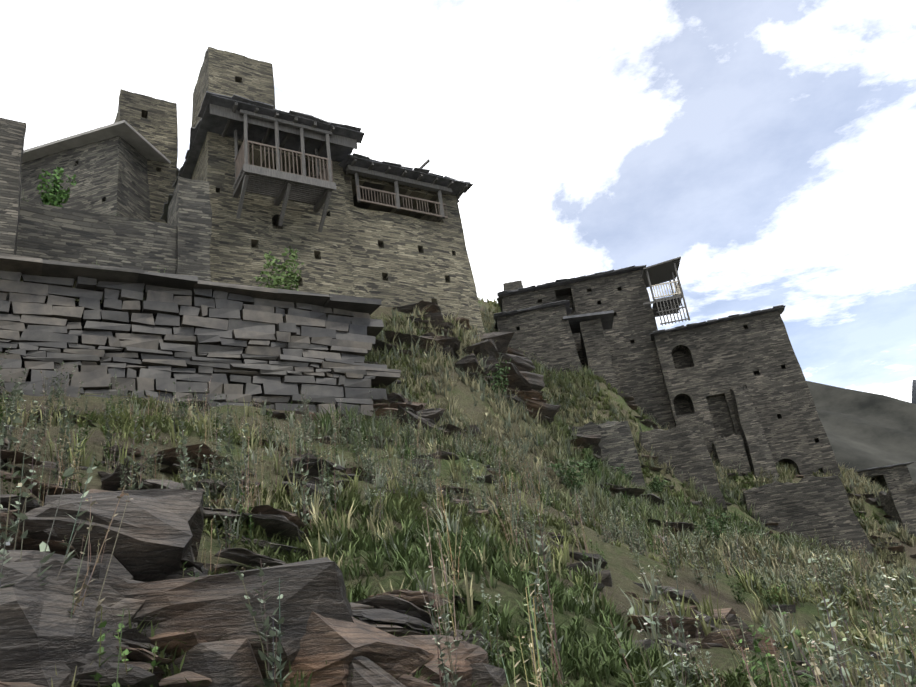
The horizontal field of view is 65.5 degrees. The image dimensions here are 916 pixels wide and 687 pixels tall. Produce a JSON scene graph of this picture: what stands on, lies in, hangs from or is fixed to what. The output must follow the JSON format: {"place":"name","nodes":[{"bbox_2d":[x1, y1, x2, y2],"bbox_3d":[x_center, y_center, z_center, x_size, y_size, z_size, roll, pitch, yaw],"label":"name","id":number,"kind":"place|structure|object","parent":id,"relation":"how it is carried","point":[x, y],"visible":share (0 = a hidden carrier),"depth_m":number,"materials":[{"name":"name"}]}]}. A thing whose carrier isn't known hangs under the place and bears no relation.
{"place":"outdoors","nodes":[
{"label":"outdoors","id":0,"kind":"place"},
{"bbox_2d":[167,176,211,281],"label":"stone wall","id":1,"kind":"structure","parent":0,"point":[189,212],"depth_m":20.06,"materials":[{"name":"grey stone"}]},
{"bbox_2d":[0,300,915,686],"bbox_3d":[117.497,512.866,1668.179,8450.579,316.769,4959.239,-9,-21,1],"label":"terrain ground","id":2,"kind":"structure","parent":0,"point":[624,572],"depth_m":8.52,"materials":[{"name":"green plant"}]},
{"bbox_2d":[0,118,25,300],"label":"stone tower","id":3,"kind":"structure","parent":2,"relation":"on","point":[12,135],"depth_m":15.36,"materials":[{"name":"stone"}]},
{"bbox_2d":[20,136,149,220],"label":"stone house","id":4,"kind":"structure","parent":2,"relation":"on","point":[111,174],"depth_m":27.87,"materials":[{"name":"grey stone"}]},
{"bbox_2d":[22,120,179,179],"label":"house roof","id":5,"kind":"structure","parent":4,"relation":"on","point":[134,138],"depth_m":28.19,"materials":[{"name":"stone"}]},
{"bbox_2d":[16,200,176,273],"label":"terrace wall","id":6,"kind":"structure","parent":2,"relation":"on","point":[50,232],"depth_m":18.59,"materials":[{"name":"grey stone"}]},
{"bbox_2d":[37,167,76,206],"bbox_3d":[-10.950,-4.067,19.202,1.090,1.831,0.887,-9,-21,1],"label":"bush","id":7,"kind":"object","parent":6,"relation":"on","point":[53,197],"visible":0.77,"depth_m":19.20,"materials":[{"name":"green plant"}]},
{"bbox_2d":[8,299,244,382],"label":"wall gaps","id":8,"kind":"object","parent":2,"relation":"on","point":[82,325],"depth_m":14.93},
{"bbox_2d":[20,277,285,311],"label":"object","id":9,"kind":"object","parent":8,"relation":"on","point":[74,286],"depth_m":15.13,"materials":[{"name":"grey stone"}]},
{"bbox_2d":[254,247,303,290],"bbox_3d":[-4.721,-1.560,18.595,1.322,1.945,1.182,-9,-21,1],"label":"terrace bush","id":10,"kind":"object","parent":9,"relation":"on","point":[280,280],"visible":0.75,"depth_m":18.48,"materials":[{"name":"green plant"}]},
{"bbox_2d":[114,89,177,223],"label":"fort tower","id":11,"kind":"structure","parent":2,"relation":"on","point":[153,121],"depth_m":30.17,"materials":[{"name":"stone"}]},
{"bbox_2d":[0,253,400,414],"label":"terrace blocks","id":12,"kind":"structure","parent":2,"relation":"on","point":[317,347],"depth_m":15.61,"materials":[{"name":"grey stone"}]},
{"bbox_2d":[191,47,275,127],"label":"fort tower","id":13,"kind":"structure","parent":2,"relation":"on","point":[226,73],"depth_m":28.74,"materials":[{"name":"stone"}]},
{"bbox_2d":[191,131,354,295],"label":"stone building","id":14,"kind":"structure","parent":2,"relation":"on","point":[247,240],"depth_m":22.30,"materials":[{"name":"stone"}]},
{"bbox_2d":[160,91,363,221],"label":"roof","id":15,"kind":"structure","parent":14,"relation":"on","point":[208,122],"depth_m":22.78,"materials":[{"name":"wood"}]},
{"bbox_2d":[210,102,467,231],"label":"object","id":16,"kind":"object","parent":14,"relation":"attached to","point":[279,184],"visible":0.81,"depth_m":22.31,"materials":[{"name":"grey wood"}]},
{"bbox_2d":[234,139,447,218],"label":"balcony railings","id":17,"kind":"object","parent":16,"relation":"attached to","point":[239,160],"visible":0.73,"depth_m":22.32,"materials":[{"name":"grey wood"}]},
{"bbox_2d":[0,300,693,686],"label":"outcrop rock","id":18,"kind":"object","parent":2,"relation":"on","point":[44,634],"visible":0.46,"depth_m":3.40,"materials":[{"name":"stone"}]},
{"bbox_2d":[343,172,484,333],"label":"stone building","id":19,"kind":"structure","parent":2,"relation":"on","point":[401,258],"depth_m":24.95,"materials":[{"name":"stone"}]},
{"bbox_2d":[339,153,472,201],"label":"roof","id":20,"kind":"structure","parent":19,"relation":"on","point":[457,186],"depth_m":25.34,"materials":[{"name":"stone"}]},
{"bbox_2d":[0,217,915,686],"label":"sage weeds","id":21,"kind":"object","parent":2,"relation":"on","point":[684,665],"visible":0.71,"depth_m":6.79,"materials":[{"name":"green plant"}]},
{"bbox_2d":[0,301,915,686],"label":"rock outcrops","id":22,"kind":"object","parent":2,"relation":"on","point":[234,661],"visible":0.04,"depth_m":4.84,"materials":[{"name":"stone"}]},
{"bbox_2d":[0,222,915,686],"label":"tall grass tufts","id":23,"kind":"object","parent":2,"relation":"on","point":[560,556],"visible":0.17,"depth_m":7.39,"materials":[{"name":"green plant"}]},
{"bbox_2d":[0,329,915,686],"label":"dry weeds","id":24,"kind":"object","parent":2,"relation":"on","point":[442,595],"visible":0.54,"depth_m":5.86,"materials":[{"name":"beige plant"}]},
{"bbox_2d":[0,330,915,686],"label":"green weeds","id":25,"kind":"object","parent":2,"relation":"on","point":[364,436],"visible":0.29,"depth_m":5.69,"materials":[{"name":"green plant"}]},
{"bbox_2d":[1,298,915,686],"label":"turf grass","id":26,"kind":"structure","parent":2,"relation":"on","point":[591,650],"depth_m":5.83,"materials":[{"name":"green plant"}]},
{"bbox_2d":[497,305,582,374],"bbox_3d":[4.734,2.095,38.031,4.142,7.296,3.670,-11,-21,7],"label":"house annex","id":27,"kind":"object","parent":2,"relation":"on","point":[546,334],"visible":0.29,"depth_m":37.32,"materials":[{"name":"stone"}]},
{"bbox_2d":[494,300,571,328],"bbox_3d":[4.125,-1.298,39.386,4.412,0.092,3.812,-11,-21,7],"label":"annex roof","id":28,"kind":"object","parent":27,"relation":"on","point":[545,306],"visible":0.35,"depth_m":37.89,"materials":[{"name":"stone"}]},
{"bbox_2d":[563,310,613,333],"bbox_3d":[6.988,-1.109,38.196,2.623,0.314,2.407,-11,-21,7],"label":"canopy","id":29,"kind":"object","parent":27,"relation":"attached to","point":[606,317],"visible":0.57,"depth_m":37.50,"materials":[{"name":"wood"}]},
{"bbox_2d":[502,270,680,429],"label":"house","id":30,"kind":"structure","parent":2,"relation":"on","point":[630,343],"depth_m":40.09,"materials":[{"name":"stone"}]},
{"bbox_2d":[503,280,523,296],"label":"house chimney","id":31,"kind":"object","parent":30,"relation":"on","point":[514,285],"visible":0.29,"depth_m":42.23,"materials":[{"name":"stone"}]},
{"bbox_2d":[497,265,645,311],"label":"roof","id":32,"kind":"structure","parent":30,"relation":"on","point":[501,294],"depth_m":41.41,"materials":[{"name":"stone"}]},
{"bbox_2d":[580,318,620,392],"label":"stone wall","id":33,"kind":"structure","parent":30,"relation":"attached to","point":[596,355],"depth_m":36.82,"materials":[{"name":"stone"}]},
{"bbox_2d":[642,256,689,325],"bbox_3d":[11.641,-2.425,40.411,2.547,3.718,2.800,-11,-21,7],"label":"balcony","id":34,"kind":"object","parent":30,"relation":"attached to","point":[662,272],"visible":0.94,"depth_m":39.95,"materials":[{"name":"grey wood"}]},
{"bbox_2d":[651,280,680,297],"bbox_3d":[11.719,-2.607,40.460,1.597,0.790,2.347,-11,-21,7],"label":"balcony railing","id":35,"kind":"object","parent":34,"relation":"on","point":[678,291],"visible":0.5,"depth_m":39.41,"materials":[{"name":"grey wood"}]},
{"bbox_2d":[568,421,646,491],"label":"stone wall","id":36,"kind":"structure","parent":2,"relation":"on","point":[617,445],"depth_m":27.36,"materials":[{"name":"grey stone"}]},
{"bbox_2d":[303,306,915,614],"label":"hill grass","id":37,"kind":"structure","parent":2,"relation":"on","point":[599,495],"depth_m":19.18,"materials":[{"name":"green plant"}]},
{"bbox_2d":[478,359,803,553],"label":"bushes","id":38,"kind":"object","parent":2,"relation":"on","point":[593,465],"visible":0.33,"depth_m":17.97,"materials":[{"name":"green plant"}]},
{"bbox_2d":[639,421,728,512],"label":"ruin wall","id":39,"kind":"structure","parent":2,"relation":"on","point":[683,446],"depth_m":30.02,"materials":[{"name":"stone"}]},
{"bbox_2d":[654,311,843,479],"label":"house","id":40,"kind":"structure","parent":2,"relation":"on","point":[705,369],"depth_m":36.96,"materials":[{"name":"stone"}]},
{"bbox_2d":[650,305,785,339],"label":"roof","id":41,"kind":"structure","parent":40,"relation":"on","point":[780,308],"depth_m":38.01,"materials":[{"name":"stone"}]},
{"bbox_2d":[730,385,778,481],"bbox_3d":[14.707,5.610,34.658,1.256,7.780,1.769,-12,-21,10],"label":"buttress","id":42,"kind":"object","parent":2,"relation":"on","point":[758,451],"visible":0.5,"depth_m":34.95,"materials":[{"name":"grey stone"}]},
{"bbox_2d":[743,475,877,557],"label":"ruin wall","id":43,"kind":"structure","parent":2,"relation":"on","point":[811,506],"depth_m":29.33,"materials":[{"name":"stone"}]},
{"bbox_2d":[857,465,913,491],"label":"stone house","id":44,"kind":"structure","parent":2,"relation":"on","point":[891,477],"depth_m":48.98,"materials":[{"name":"stone"}]},
{"bbox_2d":[848,461,915,472],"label":"roof","id":45,"kind":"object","parent":44,"relation":"on","point":[876,468],"visible":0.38,"depth_m":49.01,"materials":[{"name":"stone"}]},
{"bbox_2d":[878,484,915,536],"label":"ruin wall","id":46,"kind":"structure","parent":2,"relation":"on","point":[898,503],"depth_m":30.46,"materials":[{"name":"stone"}]},
{"bbox_2d":[0,0,915,402],"label":"sky","id":47,"kind":"structure","parent":0,"point":[768,147],"materials":[{"name":"white"}]},
{"bbox_2d":[712,433,750,476],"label":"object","id":48,"kind":"structure","parent":0,"point":[730,451],"depth_m":34.96,"materials":[{"name":"grey stone"}]},
{"bbox_2d":[806,381,915,483],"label":"mountain ridge","id":49,"kind":"structure","parent":0,"point":[865,430],"depth_m":127.95,"materials":[{"name":"grey stone"}]},
{"bbox_2d":[912,380,915,403],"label":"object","id":50,"kind":"structure","parent":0,"point":[914,391],"depth_m":490.01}
]}

